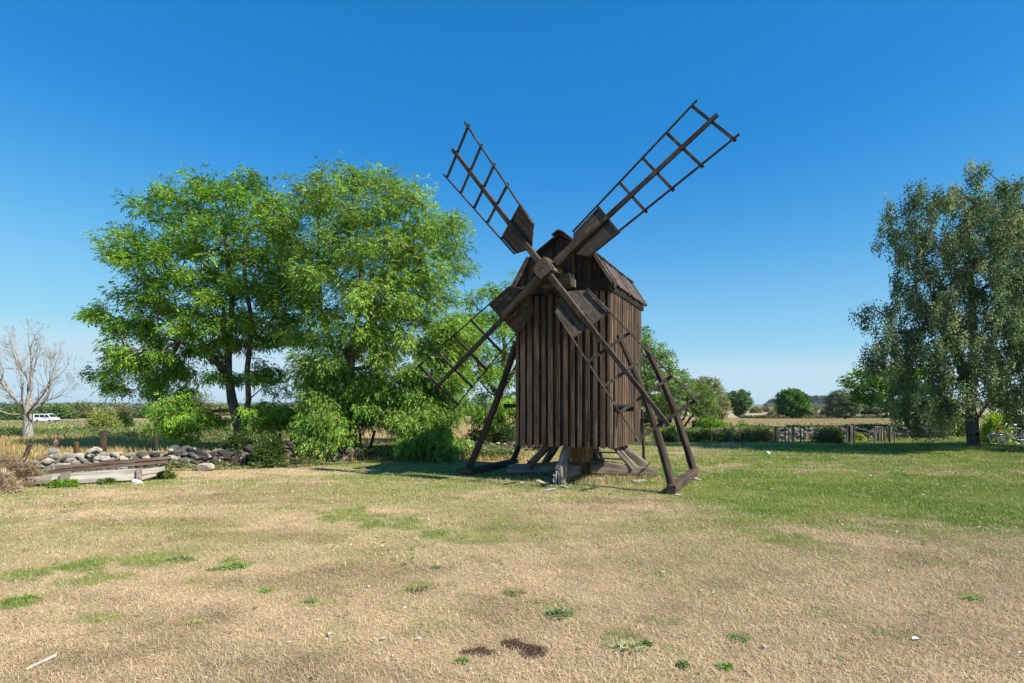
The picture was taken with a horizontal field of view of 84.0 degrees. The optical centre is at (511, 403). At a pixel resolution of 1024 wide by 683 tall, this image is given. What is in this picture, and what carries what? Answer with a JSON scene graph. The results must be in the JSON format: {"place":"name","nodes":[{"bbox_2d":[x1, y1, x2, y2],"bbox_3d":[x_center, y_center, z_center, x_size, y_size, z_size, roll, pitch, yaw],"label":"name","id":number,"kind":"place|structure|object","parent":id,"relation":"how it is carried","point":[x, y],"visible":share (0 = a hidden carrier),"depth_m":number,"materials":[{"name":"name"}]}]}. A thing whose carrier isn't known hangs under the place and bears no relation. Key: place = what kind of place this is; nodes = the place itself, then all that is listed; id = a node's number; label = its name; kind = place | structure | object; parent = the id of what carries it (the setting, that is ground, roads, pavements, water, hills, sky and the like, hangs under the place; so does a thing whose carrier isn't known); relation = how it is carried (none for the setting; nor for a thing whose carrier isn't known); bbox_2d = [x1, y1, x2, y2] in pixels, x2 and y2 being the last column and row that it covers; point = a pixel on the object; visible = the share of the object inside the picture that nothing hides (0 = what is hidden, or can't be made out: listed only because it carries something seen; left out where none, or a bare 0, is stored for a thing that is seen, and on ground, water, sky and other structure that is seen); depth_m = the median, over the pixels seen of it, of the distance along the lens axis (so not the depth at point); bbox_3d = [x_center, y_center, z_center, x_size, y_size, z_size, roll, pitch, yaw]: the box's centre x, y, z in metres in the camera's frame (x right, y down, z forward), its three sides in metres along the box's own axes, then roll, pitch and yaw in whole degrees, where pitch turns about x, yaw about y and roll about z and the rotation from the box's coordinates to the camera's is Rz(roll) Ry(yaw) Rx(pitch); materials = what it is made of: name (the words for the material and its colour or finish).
{"place":"outdoors","nodes":[
{"label":"outdoors","id":0,"kind":"place"},
{"bbox_2d":[0,417,454,434],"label":"field grass","id":1,"kind":"structure","parent":0,"point":[61,424],"depth_m":66.93,"materials":[{"name":"beige plant"}]},
{"bbox_2d":[0,405,1023,682],"bbox_3d":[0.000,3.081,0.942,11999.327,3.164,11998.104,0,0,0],"label":"ground","id":2,"kind":"structure","parent":0,"point":[542,547],"depth_m":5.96,"materials":[{"name":"beige plant"}]},
{"bbox_2d":[0,468,26,493],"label":"bramble","id":3,"kind":"object","parent":2,"relation":"on","point":[11,486],"visible":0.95,"depth_m":10.90,"materials":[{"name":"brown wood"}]},
{"bbox_2d":[0,403,44,419],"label":"thicket","id":4,"kind":"object","parent":2,"relation":"on","point":[16,409],"visible":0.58,"depth_m":163.13,"materials":[{"name":"green plant"}]},
{"bbox_2d":[5,591,43,605],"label":"weed","id":5,"kind":"object","parent":2,"relation":"on","point":[21,598],"visible":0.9,"depth_m":4.92,"materials":[{"name":"green plant"}]},
{"bbox_2d":[0,450,53,487],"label":"bramble","id":6,"kind":"object","parent":2,"relation":"on","point":[24,471],"visible":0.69,"depth_m":11.69,"materials":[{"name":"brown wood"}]},
{"bbox_2d":[22,443,32,461],"bbox_3d":[-14.170,1.472,16.600,0.357,0.647,0.119,0,0,0],"label":"fence post","id":7,"kind":"object","parent":2,"relation":"on","point":[28,447],"visible":0.59,"depth_m":16.56,"materials":[{"name":"brown wood"}]},
{"bbox_2d":[25,653,59,669],"bbox_3d":[-3.070,1.683,3.728,0.022,0.022,0.228,0,0,9],"label":"stick","id":8,"kind":"object","parent":2,"relation":"on","point":[42,661],"visible":0.99,"depth_m":3.72,"materials":[{"name":"white wood"}]},
{"bbox_2d":[0,317,86,437],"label":"bare tree","id":9,"kind":"object","parent":2,"relation":"on","point":[28,407],"visible":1,"depth_m":25.86,"materials":[{"name":"grey plant"}]},
{"bbox_2d":[33,414,60,421],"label":"parked van","id":10,"kind":"object","parent":2,"relation":"on","point":[45,417],"visible":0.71,"depth_m":130.00,"materials":[{"name":"white paint"}]},
{"bbox_2d":[45,478,62,488],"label":"nettle","id":11,"kind":"object","parent":2,"relation":"on","point":[54,483],"visible":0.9,"depth_m":11.55,"materials":[{"name":"green plant"}]},
{"bbox_2d":[53,433,57,448],"bbox_3d":[-15.628,1.392,19.499,0.129,0.765,0.128,0,0,-27],"label":"fence post","id":12,"kind":"object","parent":2,"relation":"on","point":[55,444],"visible":0.6,"depth_m":19.46,"materials":[{"name":"brown wood"}]},
{"bbox_2d":[37,402,79,418],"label":"thicket","id":13,"kind":"object","parent":2,"relation":"on","point":[62,412],"visible":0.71,"depth_m":175.12,"materials":[{"name":"green plant"}]},
{"bbox_2d":[60,477,79,487],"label":"nettle","id":14,"kind":"object","parent":2,"relation":"on","point":[66,482],"visible":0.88,"depth_m":11.66,"materials":[{"name":"green plant"}]},
{"bbox_2d":[74,441,78,453],"bbox_3d":[-12.855,1.443,16.802,0.144,0.676,0.137,0,0,25],"label":"fence post","id":15,"kind":"object","parent":2,"relation":"on","point":[76,446],"visible":0.52,"depth_m":16.75,"materials":[{"name":"brown wood"}]},
{"bbox_2d":[66,400,106,417],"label":"thicket","id":16,"kind":"object","parent":2,"relation":"on","point":[83,410],"visible":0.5,"depth_m":186.95,"materials":[{"name":"green plant"}]},
{"bbox_2d":[28,466,164,485],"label":"hewn beam","id":17,"kind":"structure","parent":2,"relation":"on","point":[138,473],"depth_m":12.17,"materials":[{"name":"grey wood"}]},
{"bbox_2d":[48,460,167,473],"bbox_3d":[-8.768,1.367,12.444,2.133,0.190,0.217,0,0,-28],"label":"plank","id":18,"kind":"object","parent":17,"relation":"on","point":[106,466],"visible":0.98,"depth_m":12.35,"materials":[{"name":"brown wood"}]},
{"bbox_2d":[55,456,170,468],"bbox_3d":[-8.717,1.282,12.518,2.092,0.180,0.182,0,0,-29],"label":"plank","id":19,"kind":"object","parent":18,"relation":"on","point":[110,462],"visible":1,"depth_m":12.43,"materials":[{"name":"brown wood"}]},
{"bbox_2d":[82,408,124,430],"bbox_3d":[-25.917,1.085,35.945,2.521,1.722,2.119,0,0,0],"label":"shrub","id":20,"kind":"object","parent":2,"relation":"on","point":[99,419],"visible":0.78,"depth_m":35.68,"materials":[{"name":"green plant"}]},
{"bbox_2d":[100,431,106,451],"bbox_3d":[-11.919,1.284,16.602,0.139,0.999,0.138,0,0,0],"label":"fence post","id":21,"kind":"object","parent":2,"relation":"on","point":[103,440],"visible":0.52,"depth_m":16.54,"materials":[{"name":"brown wood"}]},
{"bbox_2d":[93,402,115,415],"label":"thicket","id":22,"kind":"object","parent":2,"relation":"on","point":[102,405],"visible":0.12,"depth_m":202.00,"materials":[{"name":"green plant"}]},
{"bbox_2d":[96,477,116,484],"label":"nettle","id":23,"kind":"object","parent":2,"relation":"on","point":[109,480],"visible":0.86,"depth_m":12.11,"materials":[{"name":"green plant"}]},
{"bbox_2d":[109,402,134,416],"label":"thicket","id":24,"kind":"object","parent":2,"relation":"on","point":[119,407],"visible":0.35,"depth_m":210.84,"materials":[{"name":"green plant"}]},
{"bbox_2d":[115,409,136,427],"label":"shrub","id":25,"kind":"object","parent":2,"relation":"on","point":[127,418],"visible":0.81,"depth_m":44.42,"materials":[{"name":"green plant"}]},
{"bbox_2d":[0,432,273,461],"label":"tall grass","id":26,"kind":"structure","parent":2,"relation":"on","point":[18,446],"depth_m":20.89,"materials":[{"name":"beige plant"}]},
{"bbox_2d":[132,406,153,417],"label":"thicket","id":27,"kind":"object","parent":2,"relation":"on","point":[139,415],"visible":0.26,"depth_m":186.47,"materials":[{"name":"green plant"}]},
{"bbox_2d":[0,424,304,440],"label":"undergrowth","id":28,"kind":"object","parent":2,"relation":"on","point":[114,431],"visible":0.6,"depth_m":27.38,"materials":[{"name":"green plant"}]},
{"bbox_2d":[154,435,157,450],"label":"fence post","id":29,"kind":"object","parent":2,"relation":"on","point":[156,443],"visible":0.54,"depth_m":16.86,"materials":[{"name":"brown wood"}]},
{"bbox_2d":[150,468,177,479],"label":"nettle","id":30,"kind":"object","parent":2,"relation":"on","point":[166,473],"visible":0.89,"depth_m":12.90,"materials":[{"name":"green plant"}]},
{"bbox_2d":[164,553,194,561],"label":"weed","id":31,"kind":"object","parent":2,"relation":"on","point":[188,557],"visible":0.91,"depth_m":6.20,"materials":[{"name":"green plant"}]},
{"bbox_2d":[181,619,200,625],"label":"weed","id":32,"kind":"object","parent":2,"relation":"on","point":[193,622],"visible":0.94,"depth_m":4.39,"materials":[{"name":"green plant"}]},
{"bbox_2d":[169,383,218,428],"bbox_3d":[-18.627,0.449,33.150,3.273,3.376,2.670,0,0,0],"label":"shrub","id":33,"kind":"object","parent":2,"relation":"on","point":[202,401],"visible":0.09,"depth_m":33.31,"materials":[{"name":"green plant"}]},
{"bbox_2d":[69,161,328,447],"bbox_3d":[-10.416,-3.031,19.798,8.498,9.802,6.455,0,0,0],"label":"ash tree","id":34,"kind":"object","parent":2,"relation":"on","point":[224,325],"visible":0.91,"depth_m":18.59,"materials":[{"name":"green plant"}]},
{"bbox_2d":[196,463,213,470],"bbox_3d":[-7.796,1.634,14.497,0.440,0.285,0.270,0,0,16],"label":"stone","id":35,"kind":"object","parent":2,"relation":"on","point":[205,467],"visible":0.82,"depth_m":14.39,"materials":[{"name":"white stone"}]},
{"bbox_2d":[205,401,229,415],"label":"thicket","id":36,"kind":"object","parent":2,"relation":"on","point":[224,405],"visible":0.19,"depth_m":204.45,"materials":[{"name":"green plant"}]},
{"bbox_2d":[218,561,249,570],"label":"weed","id":37,"kind":"object","parent":2,"relation":"on","point":[234,566],"visible":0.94,"depth_m":5.87,"materials":[{"name":"green plant"}]},
{"bbox_2d":[214,430,259,461],"bbox_3d":[-7.759,1.279,16.117,1.423,1.189,1.310,0,0,0],"label":"ivy shrub","id":38,"kind":"object","parent":2,"relation":"on","point":[234,440],"visible":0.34,"depth_m":15.89,"materials":[{"name":"green plant"}]},
{"bbox_2d":[248,431,290,468],"bbox_3d":[-6.575,1.295,15.347,1.130,1.121,0.967,0,0,0],"label":"ivy shrub","id":39,"kind":"object","parent":2,"relation":"on","point":[267,452],"visible":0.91,"depth_m":15.23,"materials":[{"name":"green plant"}]},
{"bbox_2d":[17,447,528,474],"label":"undergrowth","id":40,"kind":"object","parent":2,"relation":"on","point":[317,462],"visible":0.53,"depth_m":15.11,"materials":[{"name":"green plant"}]},
{"bbox_2d":[29,440,541,471],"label":"stone wall","id":41,"kind":"structure","parent":2,"relation":"on","point":[52,458],"depth_m":15.12,"materials":[{"name":"grey stone"}]},
{"bbox_2d":[301,598,316,603],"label":"weed","id":42,"kind":"object","parent":2,"relation":"on","point":[310,600],"visible":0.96,"depth_m":4.87,"materials":[{"name":"green plant"}]},
{"bbox_2d":[242,150,491,463],"bbox_3d":[-4.446,-2.857,18.435,7.710,10.052,6.837,0,0,0],"label":"ash tree","id":43,"kind":"object","parent":2,"relation":"on","point":[343,398],"visible":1,"depth_m":16.98,"materials":[{"name":"green plant"}]},
{"bbox_2d":[369,430,375,447],"bbox_3d":[-4.449,1.306,17.902,0.358,0.986,0.097,0,0,0],"label":"fence post","id":44,"kind":"object","parent":2,"relation":"on","point":[372,440],"visible":0.52,"depth_m":17.87,"materials":[{"name":"brown wood"}]},
{"bbox_2d":[227,436,524,461],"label":"field grass","id":45,"kind":"structure","parent":2,"relation":"on","point":[381,440],"depth_m":17.29,"materials":[{"name":"plant"}]},
{"bbox_2d":[401,584,432,594],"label":"weed","id":46,"kind":"object","parent":2,"relation":"on","point":[423,588],"visible":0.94,"depth_m":5.17,"materials":[{"name":"green plant"}]},
{"bbox_2d":[336,443,515,459],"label":"undergrowth","id":47,"kind":"object","parent":2,"relation":"on","point":[498,450],"visible":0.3,"depth_m":17.27,"materials":[{"name":"green plant"}]},
{"bbox_2d":[453,656,470,665],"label":"weed","id":48,"kind":"object","parent":2,"relation":"on","point":[463,659],"visible":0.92,"depth_m":3.75,"materials":[{"name":"green plant"}]},
{"bbox_2d":[462,424,499,442],"bbox_3d":[-1.110,1.317,21.653,1.606,1.148,1.511,0,0,-17],"label":"shrub","id":49,"kind":"object","parent":2,"relation":"on","point":[474,434],"visible":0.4,"depth_m":21.64,"materials":[{"name":"green plant"}]},
{"bbox_2d":[451,270,517,432],"bbox_3d":[-0.662,-1.790,23.083,4.833,7.263,5.628,0,0,0],"label":"ash tree","id":50,"kind":"object","parent":2,"relation":"on","point":[494,372],"visible":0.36,"depth_m":22.38,"materials":[{"name":"green plant"}]},
{"bbox_2d":[487,423,515,444],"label":"shrub","id":51,"kind":"object","parent":2,"relation":"on","point":[503,434],"visible":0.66,"depth_m":21.24,"materials":[{"name":"green plant"}]},
{"bbox_2d":[459,637,551,658],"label":"soil crumbs","id":52,"kind":"object","parent":2,"relation":"on","point":[531,652],"visible":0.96,"depth_m":3.93,"materials":[{"name":"brown soil"}]},
{"bbox_2d":[0,401,1011,407],"bbox_3d":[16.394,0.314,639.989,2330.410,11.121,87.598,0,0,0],"label":"treeline","id":53,"kind":"object","parent":2,"relation":"on","point":[136,405],"visible":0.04,"depth_m":610.74,"materials":[{"name":"green plant"}]},
{"bbox_2d":[504,589,526,596],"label":"weed","id":54,"kind":"object","parent":2,"relation":"on","point":[511,591],"visible":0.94,"depth_m":5.09,"materials":[{"name":"green plant"}]},
{"bbox_2d":[21,442,1022,576],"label":"clover","id":55,"kind":"object","parent":2,"relation":"on","point":[755,475],"visible":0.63,"depth_m":11.85,"materials":[{"name":"green plant"}]},
{"bbox_2d":[536,480,552,485],"bbox_3d":[0.703,1.670,11.774,0.421,0.220,0.238,0,0,-25],"label":"stone","id":56,"kind":"object","parent":2,"relation":"on","point":[541,482],"visible":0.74,"depth_m":11.71,"materials":[{"name":"white stone"}]},
{"bbox_2d":[542,606,574,621],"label":"weed","id":57,"kind":"object","parent":2,"relation":"on","point":[561,613],"visible":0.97,"depth_m":4.56,"materials":[{"name":"green plant"}]},
{"bbox_2d":[415,99,739,494],"bbox_3d":[1.060,-2.047,13.043,6.612,7.702,6.578,0,0,0],"label":"windmill","id":58,"kind":"object","parent":2,"relation":"on","point":[576,303],"visible":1,"depth_m":11.97,"materials":[{"name":"brown wood"}]},
{"bbox_2d":[472,471,748,489],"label":"dry tufts","id":59,"kind":"object","parent":2,"relation":"on","point":[583,478],"visible":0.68,"depth_m":12.52,"materials":[{"name":"beige plant"}]},
{"bbox_2d":[609,639,647,656],"bbox_3d":[0.809,1.678,3.910,0.278,0.131,0.262,0,0,0],"label":"weed","id":60,"kind":"object","parent":2,"relation":"on","point":[630,647],"visible":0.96,"depth_m":3.90,"materials":[{"name":"beige plant"}]},
{"bbox_2d":[639,639,652,647],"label":"weed","id":61,"kind":"object","parent":2,"relation":"on","point":[646,642],"visible":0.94,"depth_m":3.98,"materials":[{"name":"green plant"}]},
{"bbox_2d":[641,325,694,427],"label":"leafy tree","id":62,"kind":"object","parent":2,"relation":"on","point":[647,377],"visible":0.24,"depth_m":40.88,"materials":[{"name":"green plant"}]},
{"bbox_2d":[661,425,680,441],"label":"garden shrub","id":63,"kind":"object","parent":2,"relation":"on","point":[669,434],"visible":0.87,"depth_m":25.42,"materials":[{"name":"green plant"}]},
{"bbox_2d":[677,659,693,670],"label":"weed","id":64,"kind":"object","parent":2,"relation":"on","point":[682,664],"visible":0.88,"depth_m":3.66,"materials":[{"name":"green plant"}]},
{"bbox_2d":[655,373,720,426],"bbox_3d":[11.268,-0.100,36.719,4.504,3.915,3.997,0,0,0],"label":"apple tree","id":65,"kind":"object","parent":2,"relation":"on","point":[697,408],"visible":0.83,"depth_m":36.08,"materials":[{"name":"green plant"}]},
{"bbox_2d":[679,429,698,441],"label":"garden shrub","id":66,"kind":"object","parent":2,"relation":"on","point":[691,436],"visible":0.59,"depth_m":25.48,"materials":[{"name":"green plant"}]},
{"bbox_2d":[691,419,702,426],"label":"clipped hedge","id":67,"kind":"object","parent":2,"relation":"on","point":[695,422],"visible":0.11,"depth_m":32.32,"materials":[{"name":"green plant"}]},
{"bbox_2d":[695,427,719,441],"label":"garden shrub","id":68,"kind":"object","parent":2,"relation":"on","point":[704,434],"visible":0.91,"depth_m":25.52,"materials":[{"name":"green plant"}]},
{"bbox_2d":[690,376,733,420],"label":"leafy tree","id":69,"kind":"object","parent":2,"relation":"on","point":[724,400],"visible":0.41,"depth_m":66.44,"materials":[{"name":"green plant"}]},
{"bbox_2d":[694,417,731,428],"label":"shrub","id":70,"kind":"object","parent":2,"relation":"on","point":[706,423],"visible":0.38,"depth_m":30.06,"materials":[{"name":"green plant"}]},
{"bbox_2d":[660,425,780,438],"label":"undergrowth","id":71,"kind":"object","parent":2,"relation":"on","point":[735,428],"visible":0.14,"depth_m":27.49,"materials":[{"name":"green plant"}]},
{"bbox_2d":[717,661,733,670],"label":"weed","id":72,"kind":"object","parent":2,"relation":"on","point":[728,666],"visible":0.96,"depth_m":3.63,"materials":[{"name":"green plant"}]},
{"bbox_2d":[714,427,739,441],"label":"garden shrub","id":73,"kind":"object","parent":2,"relation":"on","point":[723,434],"visible":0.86,"depth_m":25.46,"materials":[{"name":"green plant"}]},
{"bbox_2d":[725,388,754,416],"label":"leafy tree","id":74,"kind":"object","parent":2,"relation":"on","point":[741,402],"visible":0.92,"depth_m":122.40,"materials":[{"name":"green plant"}]},
{"bbox_2d":[726,632,753,642],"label":"weed","id":75,"kind":"object","parent":2,"relation":"on","point":[735,636],"visible":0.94,"depth_m":4.09,"materials":[{"name":"green plant"}]},
{"bbox_2d":[736,427,754,441],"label":"garden shrub","id":76,"kind":"object","parent":2,"relation":"on","point":[744,437],"visible":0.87,"depth_m":25.42,"materials":[{"name":"green plant"}]},
{"bbox_2d":[749,406,764,412],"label":"thicket","id":77,"kind":"object","parent":2,"relation":"on","point":[754,409],"visible":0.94,"depth_m":210.32,"materials":[{"name":"green plant"}]},
{"bbox_2d":[746,425,779,441],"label":"garden shrub","id":78,"kind":"object","parent":2,"relation":"on","point":[762,435],"visible":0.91,"depth_m":25.41,"materials":[{"name":"green plant"}]},
{"bbox_2d":[774,426,777,442],"bbox_3d":[11.617,1.382,25.036,0.126,0.784,0.122,0,0,0],"label":"gate post","id":79,"kind":"object","parent":2,"relation":"on","point":[775,433],"visible":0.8,"depth_m":24.98,"materials":[{"name":"grey wood"}]},
{"bbox_2d":[773,387,811,418],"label":"leafy tree","id":80,"kind":"object","parent":2,"relation":"on","point":[793,403],"visible":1,"depth_m":110.74,"materials":[{"name":"green plant"}]},
{"bbox_2d":[763,395,847,405],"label":"distant forest","id":81,"kind":"object","parent":2,"relation":"on","point":[816,399],"visible":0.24,"depth_m":901.21,"materials":[{"name":"green plant"}]},
{"bbox_2d":[806,407,819,415],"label":"thicket","id":82,"kind":"object","parent":2,"relation":"on","point":[813,412],"visible":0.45,"depth_m":145.67,"materials":[{"name":"green plant"}]},
{"bbox_2d":[641,421,986,439],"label":"field grass","id":83,"kind":"structure","parent":2,"relation":"on","point":[777,424],"depth_m":51.09,"materials":[{"name":"beige plant"}]},
{"bbox_2d":[809,425,845,442],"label":"garden shrub","id":84,"kind":"object","parent":2,"relation":"on","point":[831,435],"visible":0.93,"depth_m":24.79,"materials":[{"name":"green plant"}]},
{"bbox_2d":[822,389,865,418],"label":"hawthorn tree","id":85,"kind":"object","parent":2,"relation":"on","point":[840,406],"visible":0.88,"depth_m":103.85,"materials":[{"name":"green plant"}]},
{"bbox_2d":[734,422,954,435],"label":"undergrowth","id":86,"kind":"object","parent":2,"relation":"on","point":[870,426],"visible":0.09,"depth_m":31.15,"materials":[{"name":"green plant"}]},
{"bbox_2d":[849,425,852,442],"bbox_3d":[14.893,1.359,25.018,0.145,0.827,0.150,0,0,0],"label":"gate post","id":87,"kind":"object","parent":2,"relation":"on","point":[850,433],"visible":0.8,"depth_m":24.95,"materials":[{"name":"grey wood"}]},
{"bbox_2d":[855,432,866,440],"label":"garden shrub","id":88,"kind":"object","parent":2,"relation":"on","point":[859,436],"visible":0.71,"depth_m":26.34,"materials":[{"name":"green plant"}]},
{"bbox_2d":[778,426,946,439],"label":"stone wall","id":89,"kind":"structure","parent":2,"relation":"on","point":[904,432],"depth_m":27.74,"materials":[{"name":"grey stone"}]},
{"bbox_2d":[855,398,885,414],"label":"hawthorn tree","id":90,"kind":"object","parent":2,"relation":"on","point":[869,410],"visible":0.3,"depth_m":120.39,"materials":[{"name":"green plant"}]},
{"bbox_2d":[738,413,1015,417],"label":"field","id":91,"kind":"structure","parent":2,"relation":"on","point":[806,416],"depth_m":117.85,"materials":[{"name":"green plant"}]},
{"bbox_2d":[888,426,892,442],"bbox_3d":[16.509,1.359,24.816,0.138,0.800,0.138,0,0,0],"label":"gate post","id":92,"kind":"object","parent":2,"relation":"on","point":[890,436],"visible":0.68,"depth_m":24.75,"materials":[{"name":"grey wood"}]},
{"bbox_2d":[836,364,960,425],"bbox_3d":[20.186,-0.186,30.256,5.941,4.023,4.496,0,0,0],"label":"maple tree","id":93,"kind":"object","parent":2,"relation":"on","point":[857,390],"visible":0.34,"depth_m":29.82,"materials":[{"name":"green plant"}]},
{"bbox_2d":[848,156,1023,451],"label":"birch tree","id":94,"kind":"object","parent":2,"relation":"on","point":[936,313],"visible":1,"depth_m":18.75,"materials":[{"name":"green plant"}]},
{"bbox_2d":[928,411,965,436],"bbox_3d":[23.303,1.054,30.281,2.119,1.864,1.915,0,0,0],"label":"shrub","id":95,"kind":"object","parent":2,"relation":"on","point":[961,431],"visible":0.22,"depth_m":29.84,"materials":[{"name":"green plant"}]},
{"bbox_2d":[958,595,984,602],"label":"weed","id":96,"kind":"object","parent":2,"relation":"on","point":[965,597],"visible":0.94,"depth_m":4.92,"materials":[{"name":"green plant"}]},
{"bbox_2d":[979,409,1016,443],"bbox_3d":[21.063,1.079,24.716,1.525,1.713,1.332,0,0,0],"label":"shrub","id":97,"kind":"object","parent":2,"relation":"on","point":[988,427],"visible":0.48,"depth_m":24.58,"materials":[{"name":"green plant"}]},
{"bbox_2d":[984,173,1023,440],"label":"birch tree","id":98,"kind":"object","parent":2,"relation":"on","point":[1008,415],"visible":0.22,"depth_m":20.15,"materials":[{"name":"green plant"}]},
{"bbox_2d":[987,423,1023,444],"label":"bicycle","id":99,"kind":"object","parent":2,"relation":"on","point":[996,433],"visible":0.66,"depth_m":23.64,"materials":[{"name":"grey metal"}]},
{"bbox_2d":[995,424,1023,444],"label":"bicycle","id":100,"kind":"object","parent":2,"relation":"on","point":[1007,436],"visible":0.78,"depth_m":22.42,"materials":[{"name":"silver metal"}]},
{"bbox_2d":[1008,414,1023,441],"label":"shrub","id":101,"kind":"object","parent":2,"relation":"on","point":[1016,422],"visible":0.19,"depth_m":25.08,"materials":[{"name":"green plant"}]},
{"bbox_2d":[0,0,1023,403],"label":"sky","id":102,"kind":"structure","parent":0,"point":[753,270],"materials":[{"name":"blue"}]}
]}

